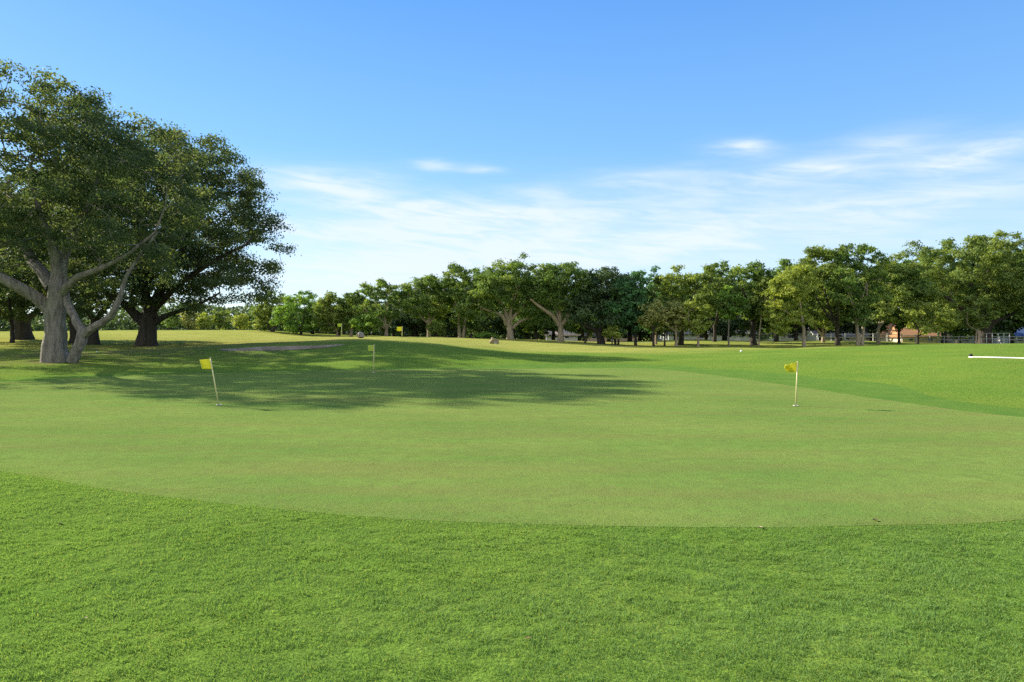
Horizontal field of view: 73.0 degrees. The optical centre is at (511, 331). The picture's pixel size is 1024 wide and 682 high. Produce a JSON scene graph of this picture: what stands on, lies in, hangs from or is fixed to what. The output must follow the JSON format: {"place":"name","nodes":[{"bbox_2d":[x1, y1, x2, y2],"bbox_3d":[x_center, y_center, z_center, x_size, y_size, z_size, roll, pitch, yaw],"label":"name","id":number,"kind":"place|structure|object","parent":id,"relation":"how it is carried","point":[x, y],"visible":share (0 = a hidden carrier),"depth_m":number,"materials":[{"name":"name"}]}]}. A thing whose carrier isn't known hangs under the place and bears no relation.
{"place":"outdoors","nodes":[
{"label":"outdoors","id":0,"kind":"place"},
{"bbox_2d":[0,330,1023,681],"bbox_3d":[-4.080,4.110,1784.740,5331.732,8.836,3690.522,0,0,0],"label":"ground","id":1,"kind":"structure","parent":0,"point":[990,374],"depth_m":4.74,"materials":[{"name":"green plant"}]},
{"bbox_2d":[0,248,48,342],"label":"slender tree","id":2,"kind":"object","parent":1,"relation":"on","point":[18,304],"visible":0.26,"depth_m":60.02,"materials":[{"name":"green plant"}]},
{"bbox_2d":[0,236,83,339],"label":"oak tree","id":3,"kind":"object","parent":1,"relation":"on","point":[23,330],"visible":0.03,"depth_m":67.41,"materials":[{"name":"green plant"}]},
{"bbox_2d":[0,166,126,342],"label":"oak tree","id":4,"kind":"object","parent":1,"relation":"on","point":[37,286],"visible":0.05,"depth_m":55.80,"materials":[{"name":"green plant"}]},
{"bbox_2d":[14,143,191,344],"bbox_3d":[-28.903,-5.692,49.862,11.275,13.945,18.434,0,0,-18],"label":"oak tree","id":5,"kind":"object","parent":1,"relation":"on","point":[86,308],"visible":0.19,"depth_m":50.55,"materials":[{"name":"green plant"}]},
{"bbox_2d":[0,56,229,362],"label":"oak tree","id":6,"kind":"object","parent":1,"relation":"on","point":[59,244],"visible":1,"depth_m":31.59,"materials":[{"name":"green plant"}]},
{"bbox_2d":[33,119,301,345],"bbox_3d":[-27.245,-7.945,55.348,20.004,18.932,15.037,0,0,0],"label":"oak tree","id":7,"kind":"object","parent":1,"relation":"on","point":[247,218],"visible":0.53,"depth_m":54.29,"materials":[{"name":"green plant"}]},
{"bbox_2d":[161,311,181,329],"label":"shrub","id":8,"kind":"object","parent":1,"relation":"on","point":[170,324],"visible":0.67,"depth_m":127.49,"materials":[{"name":"green plant"}]},
{"bbox_2d":[178,311,198,329],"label":"shrub","id":9,"kind":"object","parent":1,"relation":"on","point":[189,324],"visible":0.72,"depth_m":125.76,"materials":[{"name":"green plant"}]},
{"bbox_2d":[195,311,212,329],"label":"shrub","id":10,"kind":"object","parent":1,"relation":"on","point":[205,321],"visible":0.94,"depth_m":123.46,"materials":[{"name":"green plant"}]},
{"bbox_2d":[210,310,231,329],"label":"shrub","id":11,"kind":"object","parent":1,"relation":"on","point":[218,320],"visible":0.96,"depth_m":127.51,"materials":[{"name":"green plant"}]},
{"bbox_2d":[227,313,250,329],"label":"shrub","id":12,"kind":"object","parent":1,"relation":"on","point":[241,321],"visible":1,"depth_m":121.56,"materials":[{"name":"green plant"}]},
{"bbox_2d":[245,305,261,329],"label":"shrub","id":13,"kind":"object","parent":1,"relation":"on","point":[252,319],"visible":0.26,"depth_m":123.26,"materials":[{"name":"green plant"}]},
{"bbox_2d":[250,290,298,331],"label":"round tree","id":14,"kind":"object","parent":1,"relation":"on","point":[262,320],"visible":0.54,"depth_m":103.59,"materials":[{"name":"green plant"}]},
{"bbox_2d":[220,344,343,350],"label":"bunker sand","id":15,"kind":"structure","parent":1,"relation":"on","point":[270,348],"depth_m":42.37,"materials":[{"name":"beige sand"}]},
{"bbox_2d":[268,289,327,334],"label":"bushy tree","id":16,"kind":"object","parent":1,"relation":"on","point":[290,307],"visible":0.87,"depth_m":98.50,"materials":[{"name":"green plant"}]},
{"bbox_2d":[293,307,335,333],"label":"background tree","id":17,"kind":"object","parent":1,"relation":"on","point":[312,331],"visible":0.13,"depth_m":109.13,"materials":[{"name":"green plant"}]},
{"bbox_2d":[0,300,657,340],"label":"wood","id":18,"kind":"object","parent":1,"relation":"on","point":[125,323],"visible":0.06,"depth_m":171.17,"materials":[{"name":"green plant"}]},
{"bbox_2d":[311,290,352,336],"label":"oak tree","id":19,"kind":"object","parent":1,"relation":"on","point":[328,300],"visible":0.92,"depth_m":96.52,"materials":[{"name":"green plant"}]},
{"bbox_2d":[311,297,360,334],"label":"background tree","id":20,"kind":"object","parent":1,"relation":"on","point":[336,325],"visible":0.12,"depth_m":109.04,"materials":[{"name":"green plant"}]},
{"bbox_2d":[340,325,356,334],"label":"background tree","id":21,"kind":"object","parent":1,"relation":"on","point":[343,330],"visible":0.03,"depth_m":144.18,"materials":[{"name":"green plant"}]},
{"bbox_2d":[332,289,371,336],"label":"oak tree","id":22,"kind":"object","parent":1,"relation":"on","point":[353,300],"visible":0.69,"depth_m":96.98,"materials":[{"name":"green plant"}]},
{"bbox_2d":[356,332,363,337],"bbox_3d":[-13.090,0.350,59.999,0.593,0.702,0.662,0,0,-39],"label":"boulder","id":23,"kind":"object","parent":1,"relation":"on","point":[360,335],"visible":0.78,"depth_m":59.81,"materials":[{"name":"grey stone"}]},
{"bbox_2d":[344,298,380,332],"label":"background tree","id":24,"kind":"object","parent":1,"relation":"on","point":[353,329],"visible":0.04,"depth_m":114.01,"materials":[{"name":"green plant"}]},
{"bbox_2d":[348,314,384,336],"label":"shrub","id":25,"kind":"object","parent":1,"relation":"on","point":[358,326],"visible":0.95,"depth_m":92.42,"materials":[{"name":"green plant"}]},
{"bbox_2d":[348,277,406,335],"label":"oak tree","id":26,"kind":"object","parent":1,"relation":"on","point":[387,311],"visible":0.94,"depth_m":94.95,"materials":[{"name":"green plant"}]},
{"bbox_2d":[377,295,401,336],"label":"background tree","id":27,"kind":"object","parent":1,"relation":"on","point":[382,330],"visible":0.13,"depth_m":117.71,"materials":[{"name":"green plant"}]},
{"bbox_2d":[391,295,426,334],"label":"background tree","id":28,"kind":"object","parent":1,"relation":"on","point":[411,332],"visible":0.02,"depth_m":117.56,"materials":[{"name":"green plant"}]},
{"bbox_2d":[388,285,447,336],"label":"background tree","id":29,"kind":"object","parent":1,"relation":"on","point":[398,322],"visible":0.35,"depth_m":108.98,"materials":[{"name":"green plant"}]},
{"bbox_2d":[395,273,456,336],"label":"oak tree","id":30,"kind":"object","parent":1,"relation":"on","point":[421,283],"visible":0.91,"depth_m":93.42,"materials":[{"name":"green plant"}]},
{"bbox_2d":[418,288,453,335],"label":"background tree","id":31,"kind":"object","parent":1,"relation":"on","point":[451,331],"visible":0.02,"depth_m":150.03,"materials":[{"name":"green plant"}]},
{"bbox_2d":[426,320,447,336],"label":"shrub","id":32,"kind":"object","parent":1,"relation":"on","point":[434,327],"visible":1,"depth_m":91.62,"materials":[{"name":"green plant"}]},
{"bbox_2d":[408,286,472,336],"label":"background tree","id":33,"kind":"object","parent":1,"relation":"on","point":[424,324],"visible":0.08,"depth_m":109.83,"materials":[{"name":"green plant"}]},
{"bbox_2d":[424,288,481,337],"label":"background tree","id":34,"kind":"object","parent":1,"relation":"on","point":[475,324],"visible":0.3,"depth_m":108.46,"materials":[{"name":"green plant"}]},
{"bbox_2d":[428,261,501,337],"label":"oak tree","id":35,"kind":"object","parent":1,"relation":"on","point":[457,293],"visible":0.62,"depth_m":93.71,"materials":[{"name":"green plant"}]},
{"bbox_2d":[474,330,497,337],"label":"shrub","id":36,"kind":"object","parent":1,"relation":"on","point":[486,334],"visible":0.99,"depth_m":89.56,"materials":[{"name":"green plant"}]},
{"bbox_2d":[457,277,520,337],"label":"background tree","id":37,"kind":"object","parent":1,"relation":"on","point":[484,326],"visible":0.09,"depth_m":118.31,"materials":[{"name":"green plant"}]},
{"bbox_2d":[489,337,498,343],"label":"boulder","id":38,"kind":"object","parent":1,"relation":"on","point":[493,341],"visible":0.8,"depth_m":66.79,"materials":[{"name":"beige stone"}]},
{"bbox_2d":[485,285,519,334],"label":"background tree","id":39,"kind":"object","parent":1,"relation":"on","point":[502,330],"visible":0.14,"depth_m":118.86,"materials":[{"name":"green plant"}]},
{"bbox_2d":[463,252,550,338],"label":"oak tree","id":40,"kind":"object","parent":1,"relation":"on","point":[490,280],"visible":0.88,"depth_m":89.69,"materials":[{"name":"green plant"}]},
{"bbox_2d":[0,368,1023,526],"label":"putting green","id":41,"kind":"object","parent":1,"relation":"on","point":[628,440],"visible":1,"depth_m":9.63,"materials":[{"name":"green plant"}]},
{"bbox_2d":[200,358,221,404],"bbox_3d":[-6.549,1.092,15.040,0.466,1.060,0.112,0,0,0],"label":"golf flag","id":42,"kind":"object","parent":41,"relation":"on","point":[206,363],"visible":0.98,"depth_m":15.03,"materials":[{"name":"yellow fabric"}]},
{"bbox_2d":[368,345,374,372],"bbox_3d":[-5.483,1.058,27.000,0.278,1.125,0.112,0,0,0],"label":"golf flag","id":43,"kind":"object","parent":41,"relation":"on","point":[370,347],"visible":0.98,"depth_m":26.99,"materials":[{"name":"yellow fabric"}]},
{"bbox_2d":[784,361,797,405],"bbox_3d":[6.025,1.128,14.903,0.284,0.986,0.117,0,0,0],"label":"golf flag","id":44,"kind":"object","parent":41,"relation":"on","point":[792,367],"visible":1,"depth_m":14.89,"materials":[{"name":"yellow fabric"}]},
{"bbox_2d":[0,363,1023,416],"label":"fringe","id":45,"kind":"object","parent":1,"relation":"on","point":[884,391],"visible":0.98,"depth_m":22.38,"materials":[{"name":"green plant"}]},
{"bbox_2d":[497,287,545,338],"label":"background tree","id":46,"kind":"object","parent":1,"relation":"on","point":[521,332],"visible":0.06,"depth_m":115.88,"materials":[{"name":"green plant"}]},
{"bbox_2d":[502,276,557,339],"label":"background tree","id":47,"kind":"object","parent":1,"relation":"on","point":[551,324],"visible":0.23,"depth_m":110.08,"materials":[{"name":"green plant"}]},
{"bbox_2d":[533,307,577,339],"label":"background tree","id":48,"kind":"object","parent":1,"relation":"on","point":[555,329],"visible":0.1,"depth_m":116.22,"materials":[{"name":"green plant"}]},
{"bbox_2d":[517,261,604,341],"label":"oak tree","id":49,"kind":"object","parent":1,"relation":"on","point":[548,276],"visible":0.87,"depth_m":87.69,"materials":[{"name":"green plant"}]},
{"bbox_2d":[543,329,579,340],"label":"house","id":50,"kind":"structure","parent":1,"relation":"on","point":[569,336],"depth_m":146.00,"materials":[{"name":"white paint"}]},
{"bbox_2d":[562,295,597,340],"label":"background tree","id":51,"kind":"object","parent":1,"relation":"on","point":[579,330],"visible":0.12,"depth_m":119.42,"materials":[{"name":"green plant"}]},
{"bbox_2d":[566,292,598,342],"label":"slender tree","id":52,"kind":"object","parent":1,"relation":"on","point":[580,300],"visible":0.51,"depth_m":86.41,"materials":[{"name":"green plant"}]},
{"bbox_2d":[563,266,636,343],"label":"oak tree","id":53,"kind":"object","parent":1,"relation":"on","point":[607,275],"visible":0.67,"depth_m":85.81,"materials":[{"name":"green plant"}]},
{"bbox_2d":[583,293,627,341],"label":"background tree","id":54,"kind":"object","parent":1,"relation":"on","point":[594,324],"visible":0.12,"depth_m":107.19,"materials":[{"name":"green plant"}]},
{"bbox_2d":[580,332,637,341],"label":"house","id":55,"kind":"structure","parent":1,"relation":"on","point":[593,338],"depth_m":148.00,"materials":[{"name":"white paint"}]},
{"bbox_2d":[601,325,624,344],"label":"tree","id":56,"kind":"object","parent":1,"relation":"on","point":[611,331],"visible":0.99,"depth_m":84.34,"materials":[{"name":"green plant"}]},
{"bbox_2d":[602,276,642,344],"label":"pine tree","id":57,"kind":"object","parent":1,"relation":"on","point":[614,306],"visible":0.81,"depth_m":85.05,"materials":[{"name":"green plant"}]},
{"bbox_2d":[605,287,654,340],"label":"background tree","id":58,"kind":"object","parent":1,"relation":"on","point":[629,330],"visible":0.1,"depth_m":116.98,"materials":[{"name":"green plant"}]},
{"bbox_2d":[617,270,655,345],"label":"pine tree","id":59,"kind":"object","parent":1,"relation":"on","point":[640,296],"visible":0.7,"depth_m":85.30,"materials":[{"name":"green plant"}]},
{"bbox_2d":[632,283,654,340],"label":"background tree","id":60,"kind":"object","parent":1,"relation":"on","point":[639,337],"visible":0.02,"depth_m":117.79,"materials":[{"name":"green plant"}]},
{"bbox_2d":[635,300,669,340],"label":"background tree","id":61,"kind":"object","parent":1,"relation":"on","point":[658,333],"visible":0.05,"depth_m":110.48,"materials":[{"name":"green plant"}]},
{"bbox_2d":[636,299,673,345],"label":"tree","id":62,"kind":"object","parent":1,"relation":"on","point":[649,317],"visible":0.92,"depth_m":82.25,"materials":[{"name":"green plant"}]},
{"bbox_2d":[638,265,671,343],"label":"conical tree","id":63,"kind":"object","parent":1,"relation":"on","point":[653,270],"visible":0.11,"depth_m":89.73,"materials":[{"name":"green plant"}]},
{"bbox_2d":[656,308,678,345],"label":"tree","id":64,"kind":"object","parent":1,"relation":"on","point":[665,330],"visible":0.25,"depth_m":83.64,"materials":[{"name":"green plant"}]},
{"bbox_2d":[658,301,687,345],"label":"tree","id":65,"kind":"object","parent":1,"relation":"on","point":[677,326],"visible":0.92,"depth_m":82.29,"materials":[{"name":"green plant"}]},
{"bbox_2d":[646,284,705,339],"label":"background tree","id":66,"kind":"object","parent":1,"relation":"on","point":[686,298],"visible":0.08,"depth_m":107.52,"materials":[{"name":"green plant"}]},
{"bbox_2d":[645,264,735,344],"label":"oak tree","id":67,"kind":"object","parent":1,"relation":"on","point":[671,284],"visible":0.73,"depth_m":85.71,"materials":[{"name":"green plant"}]},
{"bbox_2d":[673,296,714,346],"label":"tree","id":68,"kind":"object","parent":1,"relation":"on","point":[694,305],"visible":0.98,"depth_m":81.36,"materials":[{"name":"green plant"}]},
{"bbox_2d":[674,281,716,339],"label":"background tree","id":69,"kind":"object","parent":1,"relation":"on","point":[704,334],"visible":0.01,"depth_m":118.99,"materials":[{"name":"green plant"}]},
{"bbox_2d":[689,259,746,341],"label":"oak tree","id":70,"kind":"object","parent":1,"relation":"on","point":[723,269],"visible":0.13,"depth_m":95.17,"materials":[{"name":"green plant"}]},
{"bbox_2d":[687,288,750,340],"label":"background tree","id":71,"kind":"object","parent":1,"relation":"on","point":[722,329],"visible":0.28,"depth_m":109.34,"materials":[{"name":"green plant"}]},
{"bbox_2d":[714,285,749,345],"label":"slender tree","id":72,"kind":"object","parent":1,"relation":"on","point":[724,293],"visible":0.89,"depth_m":82.78,"materials":[{"name":"green plant"}]},
{"bbox_2d":[658,328,806,340],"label":"house","id":73,"kind":"structure","parent":1,"relation":"on","point":[790,337],"depth_m":142.00,"materials":[{"name":"white paint"}]},
{"bbox_2d":[721,259,774,344],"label":"oak tree","id":74,"kind":"object","parent":1,"relation":"on","point":[755,273],"visible":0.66,"depth_m":84.80,"materials":[{"name":"green plant"}]},
{"bbox_2d":[715,280,790,337],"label":"background tree","id":75,"kind":"object","parent":1,"relation":"on","point":[765,324],"visible":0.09,"depth_m":114.76,"materials":[{"name":"green plant"}]},
{"bbox_2d":[748,327,769,340],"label":"background tree","id":76,"kind":"object","parent":1,"relation":"on","point":[762,337],"visible":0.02,"depth_m":141.59,"materials":[{"name":"green plant"}]},
{"bbox_2d":[746,274,779,345],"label":"slender tree","id":77,"kind":"object","parent":1,"relation":"on","point":[756,300],"visible":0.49,"depth_m":82.85,"materials":[{"name":"green plant"}]},
{"bbox_2d":[763,267,796,340],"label":"background tree","id":78,"kind":"object","parent":1,"relation":"on","point":[767,330],"visible":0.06,"depth_m":120.07,"materials":[{"name":"green plant"}]},
{"bbox_2d":[768,258,806,341],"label":"oak tree","id":79,"kind":"object","parent":1,"relation":"on","point":[783,263],"visible":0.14,"depth_m":97.95,"materials":[{"name":"green plant"}]},
{"bbox_2d":[759,263,824,345],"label":"leaning tree","id":80,"kind":"object","parent":1,"relation":"on","point":[794,286],"visible":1,"depth_m":79.47,"materials":[{"name":"green plant"}]},
{"bbox_2d":[778,289,817,340],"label":"background tree","id":81,"kind":"object","parent":1,"relation":"on","point":[795,332],"visible":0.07,"depth_m":113.72,"materials":[{"name":"green plant"}]},
{"bbox_2d":[795,280,841,341],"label":"oak tree","id":82,"kind":"object","parent":1,"relation":"on","point":[815,326],"visible":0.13,"depth_m":93.14,"materials":[{"name":"green plant"}]},
{"bbox_2d":[796,264,850,340],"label":"background tree","id":83,"kind":"object","parent":1,"relation":"on","point":[827,332],"visible":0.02,"depth_m":114.51,"materials":[{"name":"green plant"}]},
{"bbox_2d":[793,245,858,344],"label":"oak tree","id":84,"kind":"object","parent":1,"relation":"on","point":[819,296],"visible":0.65,"depth_m":83.69,"materials":[{"name":"green plant"}]},
{"bbox_2d":[806,327,875,340],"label":"house","id":85,"kind":"structure","parent":1,"relation":"on","point":[811,335],"depth_m":136.00,"materials":[{"name":"white paint"}]},
{"bbox_2d":[814,281,867,340],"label":"background tree","id":86,"kind":"object","parent":1,"relation":"on","point":[847,329],"visible":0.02,"depth_m":112.01,"materials":[{"name":"green plant"}]},
{"bbox_2d":[819,243,896,344],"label":"oak tree","id":87,"kind":"object","parent":1,"relation":"on","point":[859,310],"visible":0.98,"depth_m":81.67,"materials":[{"name":"green plant"}]},
{"bbox_2d":[847,271,896,340],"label":"background tree","id":88,"kind":"object","parent":1,"relation":"on","point":[871,327],"visible":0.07,"depth_m":106.99,"materials":[{"name":"green plant"}]},
{"bbox_2d":[841,272,907,331],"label":"background tree","id":89,"kind":"object","parent":1,"relation":"on","point":[849,323],"visible":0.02,"depth_m":141.52,"materials":[{"name":"green plant"}]},
{"bbox_2d":[859,251,928,343],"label":"oak tree","id":90,"kind":"object","parent":1,"relation":"on","point":[883,313],"visible":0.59,"depth_m":87.15,"materials":[{"name":"green plant"}]},
{"bbox_2d":[879,257,933,342],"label":"oak tree","id":91,"kind":"object","parent":1,"relation":"on","point":[919,283],"visible":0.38,"depth_m":88.26,"materials":[{"name":"green plant"}]},
{"bbox_2d":[880,323,949,342],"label":"house","id":92,"kind":"structure","parent":1,"relation":"on","point":[906,331],"depth_m":129.17,"materials":[{"name":"orange paint"}]},
{"bbox_2d":[817,333,1023,343],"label":"rail fence","id":93,"kind":"object","parent":1,"relation":"on","point":[930,336],"visible":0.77,"depth_m":102.16,"materials":[{"name":"metal"}]},
{"bbox_2d":[887,301,962,343],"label":"tree","id":94,"kind":"object","parent":1,"relation":"on","point":[945,315],"visible":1,"depth_m":83.78,"materials":[{"name":"green plant"}]},
{"bbox_2d":[911,237,973,342],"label":"oak tree","id":95,"kind":"object","parent":1,"relation":"on","point":[951,247],"visible":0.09,"depth_m":103.17,"materials":[{"name":"green plant"}]},
{"bbox_2d":[923,259,993,342],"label":"background tree","id":96,"kind":"object","parent":1,"relation":"on","point":[956,332],"visible":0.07,"depth_m":115.50,"materials":[{"name":"green plant"}]},
{"bbox_2d":[900,229,1023,343],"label":"oak tree","id":97,"kind":"object","parent":1,"relation":"on","point":[986,255],"visible":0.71,"depth_m":91.28,"materials":[{"name":"green plant"}]},
{"bbox_2d":[947,329,993,343],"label":"house","id":98,"kind":"structure","parent":1,"relation":"on","point":[962,341],"depth_m":131.00,"materials":[{"name":"white paint"}]},
{"bbox_2d":[956,292,1002,343],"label":"slender tree","id":99,"kind":"object","parent":1,"relation":"on","point":[979,323],"visible":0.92,"depth_m":87.42,"materials":[{"name":"green plant"}]},
{"bbox_2d":[949,259,1017,340],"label":"background tree","id":100,"kind":"object","parent":1,"relation":"on","point":[1008,322],"visible":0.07,"depth_m":111.09,"materials":[{"name":"green plant"}]},
{"bbox_2d":[980,333,1009,343],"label":"wire fence","id":101,"kind":"object","parent":1,"relation":"on","point":[992,338],"visible":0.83,"depth_m":89.97,"materials":[{"name":"grey metal"}]},
{"bbox_2d":[969,356,1023,358],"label":"white pipe","id":102,"kind":"object","parent":1,"relation":"on","point":[997,357],"visible":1,"depth_m":26.90,"materials":[{"name":"paint"}]},
{"bbox_2d":[991,278,1023,342],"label":"background tree","id":103,"kind":"object","parent":1,"relation":"on","point":[1012,329],"visible":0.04,"depth_m":112.48,"materials":[{"name":"green plant"}]},
{"bbox_2d":[993,248,1023,321],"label":"oak tree","id":104,"kind":"object","parent":1,"relation":"on","point":[1019,255],"visible":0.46,"depth_m":90.67,"materials":[{"name":"green plant"}]},
{"bbox_2d":[993,328,1023,343],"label":"house","id":105,"kind":"structure","parent":1,"relation":"on","point":[1019,333],"depth_m":127.20,"materials":[{"name":"blue paint"}]},
{"bbox_2d":[1008,263,1023,329],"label":"background tree","id":106,"kind":"object","parent":1,"relation":"on","point":[1020,325],"visible":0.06,"depth_m":111.08,"materials":[{"name":"green plant"}]},
{"bbox_2d":[0,0,1023,332],"label":"sky","id":107,"kind":"structure","parent":0,"point":[398,141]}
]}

